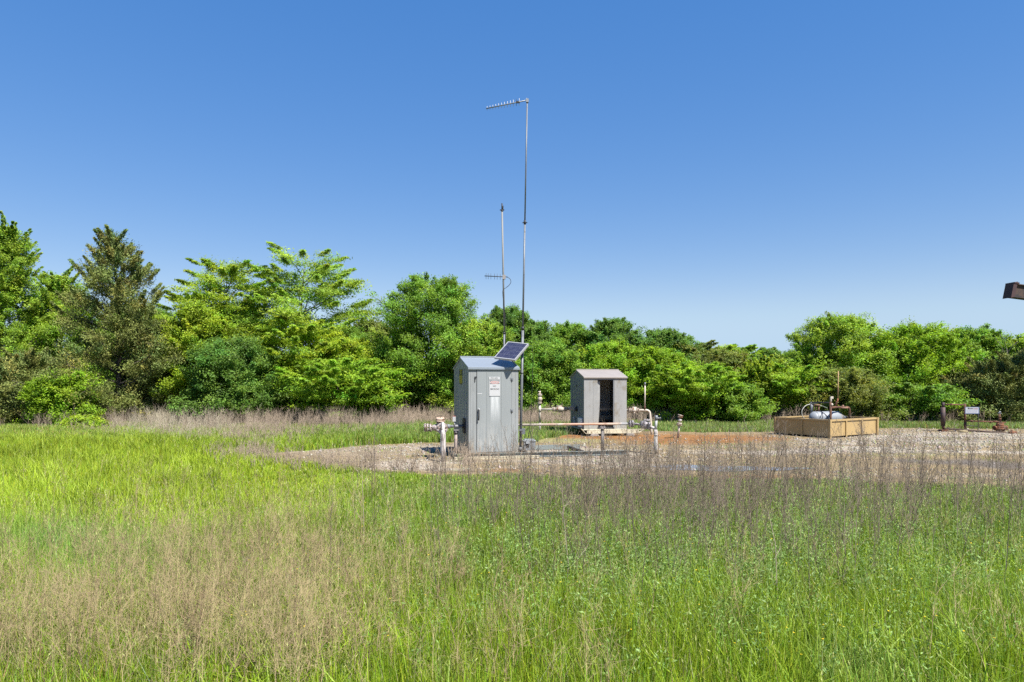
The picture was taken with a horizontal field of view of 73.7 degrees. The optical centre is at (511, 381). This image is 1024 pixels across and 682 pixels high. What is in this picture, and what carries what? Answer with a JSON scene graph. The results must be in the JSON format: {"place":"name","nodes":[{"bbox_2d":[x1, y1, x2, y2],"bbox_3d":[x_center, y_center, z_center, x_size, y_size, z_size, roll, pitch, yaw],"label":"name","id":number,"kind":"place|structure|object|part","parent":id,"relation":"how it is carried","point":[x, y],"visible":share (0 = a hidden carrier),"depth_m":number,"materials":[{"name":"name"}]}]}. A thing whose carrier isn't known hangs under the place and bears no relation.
{"place":"outdoors","nodes":[
{"label":"outdoors","id":0,"kind":"place"},
{"bbox_2d":[0,0,1023,354],"label":"sky","id":1,"kind":"structure","parent":0,"point":[741,173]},
{"bbox_2d":[0,415,1023,681],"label":"ground","id":2,"kind":"structure","parent":0,"point":[439,484],"depth_m":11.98,"materials":[{"name":"green plant"}]},
{"bbox_2d":[0,210,72,404],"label":"poplar tree","id":3,"kind":"object","parent":2,"relation":"on","point":[18,281],"visible":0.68,"depth_m":28.96,"materials":[{"name":"green plant"}]},
{"bbox_2d":[0,346,72,424],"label":"cedar tree","id":4,"kind":"object","parent":2,"relation":"on","point":[33,362],"visible":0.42,"depth_m":26.52,"materials":[{"name":"green plant"}]},
{"bbox_2d":[12,367,111,424],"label":"bush","id":5,"kind":"object","parent":2,"relation":"on","point":[50,398],"visible":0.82,"depth_m":25.44,"materials":[{"name":"green plant"}]},
{"bbox_2d":[12,265,115,385],"bbox_3d":[-20.979,-1.838,31.967,4.595,7.364,5.192,0,0,-26],"label":"poplar tree","id":6,"kind":"object","parent":2,"relation":"on","point":[59,283],"visible":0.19,"depth_m":31.52,"materials":[{"name":"green plant"}]},
{"bbox_2d":[56,414,109,427],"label":"bush","id":7,"kind":"object","parent":2,"relation":"on","point":[88,419],"visible":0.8,"depth_m":24.21,"materials":[{"name":"green plant"}]},
{"bbox_2d":[0,224,186,420],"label":"cedar tree","id":8,"kind":"object","parent":2,"relation":"on","point":[113,251],"visible":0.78,"depth_m":27.50,"materials":[{"name":"green plant"}]},
{"bbox_2d":[98,304,172,383],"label":"oak tree","id":9,"kind":"object","parent":2,"relation":"on","point":[112,334],"visible":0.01,"depth_m":38.67,"materials":[{"name":"green plant"}]},
{"bbox_2d":[123,318,195,419],"bbox_3d":[-14.686,-0.482,29.110,4.038,4.528,4.154,0,0,0],"label":"cedar tree","id":10,"kind":"object","parent":2,"relation":"on","point":[158,332],"visible":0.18,"depth_m":28.12,"materials":[{"name":"green plant"}]},
{"bbox_2d":[147,301,238,413],"bbox_3d":[-13.191,-0.764,28.541,3.941,5.123,3.617,0,0,0],"label":"bush","id":11,"kind":"object","parent":2,"relation":"on","point":[194,325],"visible":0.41,"depth_m":27.81,"materials":[{"name":"green plant"}]},
{"bbox_2d":[144,253,298,381],"bbox_3d":[-13.085,-1.893,30.894,7.046,7.497,7.068,0,0,0],"label":"locust tree","id":12,"kind":"object","parent":2,"relation":"on","point":[234,273],"visible":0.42,"depth_m":30.03,"materials":[{"name":"green plant"}]},
{"bbox_2d":[163,331,304,420],"bbox_3d":[-11.386,-0.122,27.481,4.871,3.783,5.260,0,0,-35],"label":"bush","id":13,"kind":"object","parent":2,"relation":"on","point":[246,358],"visible":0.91,"depth_m":26.32,"materials":[{"name":"green plant"}]},
{"bbox_2d":[219,299,274,334],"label":"oak tree","id":14,"kind":"object","parent":2,"relation":"on","point":[246,316],"visible":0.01,"depth_m":38.90,"materials":[{"name":"green plant"}]},
{"bbox_2d":[216,241,384,403],"bbox_3d":[-9.586,-2.227,31.395,7.930,8.187,8.570,0,0,0],"label":"locust tree","id":15,"kind":"object","parent":2,"relation":"on","point":[324,293],"visible":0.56,"depth_m":31.00,"materials":[{"name":"green plant"}]},
{"bbox_2d":[245,314,371,413],"bbox_3d":[-8.993,-0.482,29.713,5.713,4.560,5.578,0,0,36],"label":"bush","id":16,"kind":"object","parent":2,"relation":"on","point":[293,334],"visible":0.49,"depth_m":28.61,"materials":[{"name":"green plant"}]},
{"bbox_2d":[295,333,402,409],"bbox_3d":[-7.313,-0.239,30.310,5.417,4.045,5.228,0,0,0],"label":"bush","id":17,"kind":"object","parent":2,"relation":"on","point":[360,349],"visible":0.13,"depth_m":29.74,"materials":[{"name":"green plant"}]},
{"bbox_2d":[259,355,439,418],"bbox_3d":[-7.014,0.319,28.541,6.828,2.873,7.155,0,0,-27],"label":"bush","id":18,"kind":"object","parent":2,"relation":"on","point":[329,370],"visible":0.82,"depth_m":26.75,"materials":[{"name":"green plant"}]},
{"bbox_2d":[349,437,365,536],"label":"dead weed","id":19,"kind":"object","parent":2,"relation":"on","point":[359,493],"visible":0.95,"depth_m":6.32,"materials":[{"name":"brown plant"}]},
{"bbox_2d":[337,324,381,348],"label":"oak tree","id":20,"kind":"object","parent":2,"relation":"on","point":[357,334],"visible":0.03,"depth_m":43.35,"materials":[{"name":"green plant"}]},
{"bbox_2d":[319,377,411,419],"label":"bush","id":21,"kind":"object","parent":2,"relation":"on","point":[391,404],"visible":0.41,"depth_m":27.38,"materials":[{"name":"green plant"}]},
{"bbox_2d":[370,425,378,479],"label":"dead weed","id":22,"kind":"object","parent":2,"relation":"on","point":[374,452],"visible":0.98,"depth_m":11.44,"materials":[{"name":"brown plant"}]},
{"bbox_2d":[353,319,398,349],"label":"oak tree","id":23,"kind":"object","parent":2,"relation":"on","point":[372,323],"visible":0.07,"depth_m":45.02,"materials":[{"name":"green plant"}]},
{"bbox_2d":[356,271,488,416],"bbox_3d":[-3.782,-1.552,30.919,6.305,6.787,6.730,0,0,0],"label":"elm tree","id":24,"kind":"object","parent":2,"relation":"on","point":[412,341],"visible":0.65,"depth_m":29.46,"materials":[{"name":"green plant"}]},
{"bbox_2d":[455,435,474,495],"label":"dead weed","id":25,"kind":"object","parent":2,"relation":"on","point":[467,460],"visible":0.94,"depth_m":8.39,"materials":[{"name":"brown plant"}]},
{"bbox_2d":[424,315,526,416],"bbox_3d":[-1.379,-0.543,29.463,4.986,4.679,4.609,0,0,-33],"label":"poplar tree","id":26,"kind":"object","parent":2,"relation":"on","point":[488,339],"visible":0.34,"depth_m":28.73,"materials":[{"name":"green plant"}]},
{"bbox_2d":[0,412,1023,681],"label":"dry weeds","id":27,"kind":"object","parent":2,"relation":"on","point":[702,464],"visible":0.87,"depth_m":7.14,"materials":[{"name":"brown plant"}]},
{"bbox_2d":[0,450,1023,681],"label":"dry grass","id":28,"kind":"structure","parent":2,"relation":"on","point":[277,634],"depth_m":4.12,"materials":[{"name":"beige plant"}]},
{"bbox_2d":[0,400,1023,473],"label":"weed band","id":29,"kind":"object","parent":2,"relation":"on","point":[277,416],"visible":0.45,"depth_m":24.40,"materials":[{"name":"brown plant"}]},
{"bbox_2d":[69,350,960,412],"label":"undergrowth","id":30,"kind":"object","parent":2,"relation":"on","point":[688,357],"visible":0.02,"depth_m":34.48,"materials":[{"name":"green plant"}]},
{"bbox_2d":[487,303,549,355],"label":"oak tree","id":31,"kind":"object","parent":2,"relation":"on","point":[512,321],"visible":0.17,"depth_m":39.13,"materials":[{"name":"green plant"}]},
{"bbox_2d":[514,318,556,345],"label":"oak tree","id":32,"kind":"object","parent":2,"relation":"on","point":[543,327],"visible":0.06,"depth_m":40.44,"materials":[{"name":"green plant"}]},
{"bbox_2d":[528,429,553,516],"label":"dead weed","id":33,"kind":"object","parent":2,"relation":"on","point":[538,464],"visible":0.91,"depth_m":7.89,"materials":[{"name":"brown plant"}]},
{"bbox_2d":[513,336,590,418],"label":"bush","id":34,"kind":"object","parent":2,"relation":"on","point":[549,365],"visible":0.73,"depth_m":29.15,"materials":[{"name":"green plant"}]},
{"bbox_2d":[538,391,574,428],"bbox_3d":[1.448,1.004,22.293,1.226,1.392,0.164,0,0,6],"label":"pipe riser","id":35,"kind":"object","parent":2,"relation":"on","point":[559,408],"visible":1,"depth_m":22.28,"materials":[{"name":"beige paint"}]},
{"bbox_2d":[549,320,593,354],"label":"oak tree","id":36,"kind":"object","parent":2,"relation":"on","point":[569,334],"visible":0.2,"depth_m":42.09,"materials":[{"name":"green plant"}]},
{"bbox_2d":[557,480,585,582],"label":"dead weed","id":37,"kind":"object","parent":2,"relation":"on","point":[563,509],"visible":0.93,"depth_m":5.17,"materials":[{"name":"brown plant"}]},
{"bbox_2d":[161,454,1023,681],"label":"weed foliage","id":38,"kind":"object","parent":2,"relation":"on","point":[769,567],"visible":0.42,"depth_m":5.35,"materials":[{"name":"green plant"}]},
{"bbox_2d":[564,336,644,416],"bbox_3d":[4.286,-0.164,30.994,5.071,3.863,5.136,0,0,0],"label":"bush","id":39,"kind":"object","parent":2,"relation":"on","point":[613,354],"visible":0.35,"depth_m":30.13,"materials":[{"name":"green plant"}]},
{"bbox_2d":[568,317,647,360],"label":"oak tree","id":40,"kind":"object","parent":2,"relation":"on","point":[606,329],"visible":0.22,"depth_m":41.13,"materials":[{"name":"green plant"}]},
{"bbox_2d":[221,496,1021,680],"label":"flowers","id":41,"kind":"object","parent":2,"relation":"on","point":[641,590],"visible":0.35,"depth_m":4.65,"materials":[{"name":"white plant"}]},
{"bbox_2d":[269,428,1023,487],"bbox_3d":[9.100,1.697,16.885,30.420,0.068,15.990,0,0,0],"label":"gravel pad","id":42,"kind":"object","parent":2,"relation":"on","point":[667,436],"visible":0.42,"depth_m":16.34,"materials":[{"name":"beige gravel"}]},
{"bbox_2d":[424,417,461,460],"bbox_3d":[-1.522,1.272,14.942,0.911,0.956,1.163,0,0,0],"label":"valve riser","id":43,"kind":"object","parent":42,"relation":"on","point":[441,427],"visible":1,"depth_m":15.03,"materials":[{"name":"beige paint"}]},
{"bbox_2d":[453,416,458,452],"bbox_3d":[-1.260,1.238,15.350,0.145,0.925,0.120,0,0,0],"label":"pipe stand","id":44,"kind":"object","parent":42,"relation":"on","point":[455,431],"visible":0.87,"depth_m":15.32,"materials":[{"name":"white plastic"}]},
{"bbox_2d":[488,203,510,346],"bbox_3d":[-0.350,-1.354,16.898,0.659,6.109,0.073,0,0,0],"label":"antenna mast","id":45,"kind":"object","parent":42,"relation":"on","point":[503,276],"visible":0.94,"depth_m":16.88,"materials":[{"name":"metal"}]},
{"bbox_2d":[446,444,628,459],"bbox_3d":[0.565,1.636,16.029,4.050,0.128,1.635,0,0,-12],"label":"steel skid","id":46,"kind":"object","parent":42,"relation":"on","point":[544,447],"visible":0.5,"depth_m":15.51,"materials":[{"name":"paint"}]},
{"bbox_2d":[453,356,519,452],"bbox_3d":[-0.642,0.518,15.970,1.243,2.213,1.541,0,0,-18],"label":"equipment cabinet","id":47,"kind":"object","parent":46,"relation":"on","point":[485,395],"visible":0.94,"depth_m":15.35,"materials":[{"name":"grey metal"}]},
{"bbox_3d":[-0.368,0.657,15.294,0.843,1.845,0.087,0,0,-18],"label":"door","id":48,"kind":"part","parent":47,"relation":"part of","materials":[{"name":"grey paint"}]},
{"bbox_2d":[486,98,528,451],"bbox_3d":[-0.138,-2.464,15.848,1.094,8.167,0.194,0,0,23],"label":"antenna mast","id":49,"kind":"object","parent":46,"relation":"on","point":[522,354],"visible":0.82,"depth_m":15.68,"materials":[{"name":"metal"}]},
{"bbox_2d":[494,341,528,371],"bbox_3d":[-0.006,-0.554,15.497,0.525,0.746,0.646,0,0,41],"label":"solar panel","id":50,"kind":"object","parent":49,"relation":"attached to","point":[511,351],"visible":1,"depth_m":15.46,"materials":[{"name":"blue glass"}]},
{"bbox_2d":[524,345,538,449],"bbox_3d":[0.444,0.377,15.585,0.346,2.404,0.124,0,0,-21],"label":"cable","id":51,"kind":"object","parent":50,"relation":"hanging from","point":[531,404],"visible":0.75,"depth_m":15.61,"materials":[{"name":"black rubber"}]},
{"bbox_2d":[522,439,535,450],"bbox_3d":[0.397,1.470,15.906,0.303,0.260,0.284,0,0,-6],"label":"battery box","id":52,"kind":"object","parent":46,"relation":"on","point":[527,443],"visible":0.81,"depth_m":15.80,"materials":[{"name":"grey plastic"}]},
{"bbox_2d":[518,419,657,452],"bbox_3d":[1.640,1.319,16.299,3.591,0.862,0.370,0,0,5],"label":"flow pipe","id":53,"kind":"object","parent":42,"relation":"on","point":[646,423],"visible":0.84,"depth_m":16.27,"materials":[{"name":"grey metal"}]},
{"bbox_2d":[599,426,605,450],"bbox_3d":[2.162,1.384,16.300,0.170,0.632,0.120,0,0,0],"label":"pipe stand","id":54,"kind":"object","parent":42,"relation":"on","point":[602,431],"visible":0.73,"depth_m":16.26,"materials":[{"name":"grey metal"}]},
{"bbox_2d":[627,407,652,434],"bbox_3d":[4.084,1.285,21.963,0.876,0.946,0.226,0,0,8],"label":"pipe bend","id":55,"kind":"object","parent":42,"relation":"on","point":[634,410],"visible":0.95,"depth_m":21.93,"materials":[{"name":"beige paint"}]},
{"bbox_2d":[644,382,645,409],"bbox_3d":[4.272,0.472,21.950,0.058,0.888,0.056,0,0,0],"label":"vent pipe","id":56,"kind":"object","parent":55,"relation":"attached to","point":[644,395],"visible":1,"depth_m":21.94,"materials":[{"name":"beige metal"}]},
{"bbox_2d":[653,415,660,454],"bbox_3d":[3.379,1.246,15.900,0.178,0.911,0.092,0,0,0],"label":"vent post","id":57,"kind":"object","parent":42,"relation":"on","point":[655,428],"visible":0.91,"depth_m":15.87,"materials":[{"name":"grey metal"}]},
{"bbox_2d":[677,414,682,437],"bbox_3d":[5.041,1.349,20.500,0.187,0.738,0.156,0,0,0],"label":"capped riser","id":58,"kind":"object","parent":42,"relation":"on","point":[680,420],"visible":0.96,"depth_m":20.47,"materials":[{"name":"beige paint"}]},
{"bbox_2d":[651,465,807,471],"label":"puddle","id":59,"kind":"object","parent":42,"relation":"on","point":[727,467],"visible":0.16,"depth_m":13.43,"materials":[{"name":"grey liquid"}]},
{"bbox_2d":[774,415,878,437],"bbox_3d":[10.031,1.418,21.820,2.570,0.564,1.970,0,0,-32],"label":"containment box","id":60,"kind":"object","parent":42,"relation":"on","point":[801,425],"visible":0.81,"depth_m":21.12,"materials":[{"name":"beige paint"}]},
{"bbox_2d":[801,402,846,419],"bbox_3d":[9.984,1.145,21.742,1.640,0.990,0.651,0,0,-33],"label":"separator tank","id":61,"kind":"object","parent":60,"relation":"on","point":[815,414],"visible":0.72,"depth_m":21.61,"materials":[{"name":"metal"}]},
{"bbox_2d":[812,371,850,419],"bbox_3d":[9.954,0.655,21.498,0.832,1.971,1.824,0,0,42],"label":"pipe rack","id":62,"kind":"object","parent":60,"relation":"on","point":[831,406],"visible":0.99,"depth_m":21.46,"materials":[{"name":"beige metal"}]},
{"bbox_2d":[965,407,978,429],"bbox_3d":[15.471,1.278,22.964,0.483,0.844,0.038,0,0,0],"label":"lease sign","id":63,"kind":"object","parent":42,"relation":"on","point":[971,410],"visible":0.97,"depth_m":22.95,"materials":[{"name":"white metal"}]},
{"bbox_2d":[938,402,1016,433],"bbox_3d":[15.553,1.238,22.765,2.009,1.060,1.070,0,0,0],"label":"pipe manifold","id":64,"kind":"object","parent":42,"relation":"on","point":[943,416],"visible":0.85,"depth_m":23.15,"materials":[{"name":"metal"}]},
{"bbox_2d":[992,411,1007,431],"bbox_3d":[16.583,1.369,23.197,0.462,0.728,0.342,0,0,33],"label":"wellhead","id":65,"kind":"object","parent":42,"relation":"on","point":[998,427],"visible":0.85,"depth_m":23.14,"materials":[{"name":"brown metal"}]},
{"bbox_2d":[623,343,702,420],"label":"bush","id":66,"kind":"object","parent":2,"relation":"on","point":[646,361],"visible":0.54,"depth_m":29.07,"materials":[{"name":"green plant"}]},
{"bbox_2d":[640,326,705,358],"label":"oak tree","id":67,"kind":"object","parent":2,"relation":"on","point":[661,338],"visible":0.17,"depth_m":42.51,"materials":[{"name":"green plant"}]},
{"bbox_2d":[672,450,679,501],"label":"dead weed","id":68,"kind":"object","parent":2,"relation":"on","point":[679,476],"visible":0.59,"depth_m":8.49,"materials":[{"name":"brown plant"}]},
{"bbox_2d":[629,361,756,422],"bbox_3d":[7.438,0.430,28.436,4.628,2.631,4.362,0,0,-27],"label":"bush","id":69,"kind":"object","parent":2,"relation":"on","point":[697,398],"visible":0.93,"depth_m":27.68,"materials":[{"name":"green plant"}]},
{"bbox_2d":[671,340,720,356],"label":"oak tree","id":70,"kind":"object","parent":2,"relation":"on","point":[691,349],"visible":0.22,"depth_m":41.94,"materials":[{"name":"green plant"}]},
{"bbox_2d":[689,347,752,382],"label":"bush","id":71,"kind":"object","parent":2,"relation":"on","point":[735,359],"visible":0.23,"depth_m":31.37,"materials":[{"name":"green plant"}]},
{"bbox_2d":[714,344,766,358],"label":"oak tree","id":72,"kind":"object","parent":2,"relation":"on","point":[749,348],"visible":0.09,"depth_m":41.25,"materials":[{"name":"green plant"}]},
{"bbox_2d":[701,380,779,422],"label":"bush","id":73,"kind":"object","parent":2,"relation":"on","point":[748,402],"visible":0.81,"depth_m":27.65,"materials":[{"name":"green plant"}]},
{"bbox_2d":[724,354,802,418],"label":"bush","id":74,"kind":"object","parent":2,"relation":"on","point":[761,367],"visible":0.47,"depth_m":29.28,"materials":[{"name":"green plant"}]},
{"bbox_2d":[751,347,786,357],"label":"oak tree","id":75,"kind":"object","parent":2,"relation":"on","point":[772,350],"visible":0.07,"depth_m":55.58,"materials":[{"name":"green plant"}]},
{"bbox_2d":[764,508,782,596],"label":"dead weed","id":76,"kind":"object","parent":2,"relation":"on","point":[775,549],"visible":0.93,"depth_m":4.78,"materials":[{"name":"brown plant"}]},
{"bbox_2d":[757,363,841,415],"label":"bush","id":77,"kind":"object","parent":2,"relation":"on","point":[807,372],"visible":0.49,"depth_m":28.99,"materials":[{"name":"green plant"}]},
{"bbox_2d":[771,311,899,383],"bbox_3d":[15.614,-0.842,33.245,5.919,5.295,5.963,0,0,33],"label":"oak tree","id":78,"kind":"object","parent":2,"relation":"on","point":[828,333],"visible":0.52,"depth_m":32.05,"materials":[{"name":"green plant"}]},
{"bbox_2d":[822,467,859,559],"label":"dead weed","id":79,"kind":"object","parent":2,"relation":"on","point":[844,512],"visible":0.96,"depth_m":5.68,"materials":[{"name":"brown plant"}]},
{"bbox_2d":[796,364,914,420],"bbox_3d":[14.254,0.491,29.094,4.964,2.524,5.175,0,0,0],"label":"bush","id":80,"kind":"object","parent":2,"relation":"on","point":[860,390],"visible":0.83,"depth_m":27.96,"materials":[{"name":"green plant"}]},
{"bbox_2d":[852,315,985,407],"bbox_3d":[18.955,-0.646,31.989,5.650,4.868,5.602,0,0,0],"label":"oak tree","id":81,"kind":"object","parent":2,"relation":"on","point":[929,353],"visible":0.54,"depth_m":30.86,"materials":[{"name":"green plant"}]},
{"bbox_2d":[881,378,984,420],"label":"bush","id":82,"kind":"object","parent":2,"relation":"on","point":[930,399],"visible":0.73,"depth_m":28.04,"materials":[{"name":"green plant"}]},
{"bbox_2d":[926,424,969,492],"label":"dead weed","id":83,"kind":"object","parent":2,"relation":"on","point":[940,456],"visible":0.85,"depth_m":8.80,"materials":[{"name":"brown plant"}]},
{"bbox_2d":[935,368,980,414],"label":"cedar tree","id":84,"kind":"object","parent":2,"relation":"on","point":[953,375],"visible":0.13,"depth_m":30.17,"materials":[{"name":"green plant"}]},
{"bbox_2d":[932,356,1023,421],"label":"cedar tree","id":85,"kind":"object","parent":2,"relation":"on","point":[978,377],"visible":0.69,"depth_m":28.09,"materials":[{"name":"green plant"}]},
{"bbox_2d":[947,323,1021,365],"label":"oak tree","id":86,"kind":"object","parent":2,"relation":"on","point":[983,338],"visible":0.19,"depth_m":33.95,"materials":[{"name":"green plant"}]},
{"bbox_2d":[969,348,1023,420],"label":"cedar tree","id":87,"kind":"object","parent":2,"relation":"on","point":[1006,359],"visible":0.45,"depth_m":27.88,"materials":[{"name":"green plant"}]},
{"bbox_2d":[984,335,1017,359],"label":"dead tree","id":88,"kind":"object","parent":2,"relation":"on","point":[1005,345],"visible":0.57,"depth_m":29.29,"materials":[{"name":"grey plant"}]},
{"bbox_2d":[988,461,1023,581],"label":"dead weed","id":89,"kind":"object","parent":2,"relation":"on","point":[1009,520],"visible":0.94,"depth_m":5.00,"materials":[{"name":"plant"}]},
{"bbox_2d":[992,333,1023,357],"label":"oak tree","id":90,"kind":"object","parent":2,"relation":"on","point":[1019,339],"visible":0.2,"depth_m":33.20,"materials":[{"name":"green plant"}]},
{"bbox_2d":[1003,282,1023,299],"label":"pumpjack","id":91,"kind":"object","parent":2,"relation":"on","point":[1013,290],"visible":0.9,"depth_m":26.92,"materials":[{"name":"metal"}]},
{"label":"concrete block","id":92,"kind":"object","parent":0,"visible":0},
{"bbox_2d":[567,426,644,433],"bbox_3d":[3.012,1.542,22.254,2.090,0.155,1.920,0,0,-10],"label":"shed skid","id":93,"kind":"object","parent":92,"relation":"on","point":[592,431],"visible":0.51,"depth_m":21.32,"materials":[{"name":"beige wood"}]},
{"bbox_2d":[569,369,627,428],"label":"equipment shed","id":94,"kind":"structure","parent":93,"relation":"on","point":[597,395],"depth_m":21.65,"materials":[{"name":"metal"}]},
{"bbox_2d":[597,381,599,426],"bbox_3d":[2.731,0.720,21.593,0.126,1.440,0.055,0,0,-25],"label":"bent door","id":95,"kind":"structure","parent":94,"relation":"in","point":[598,382],"depth_m":21.57,"materials":[{"name":"metal"}]}
]}

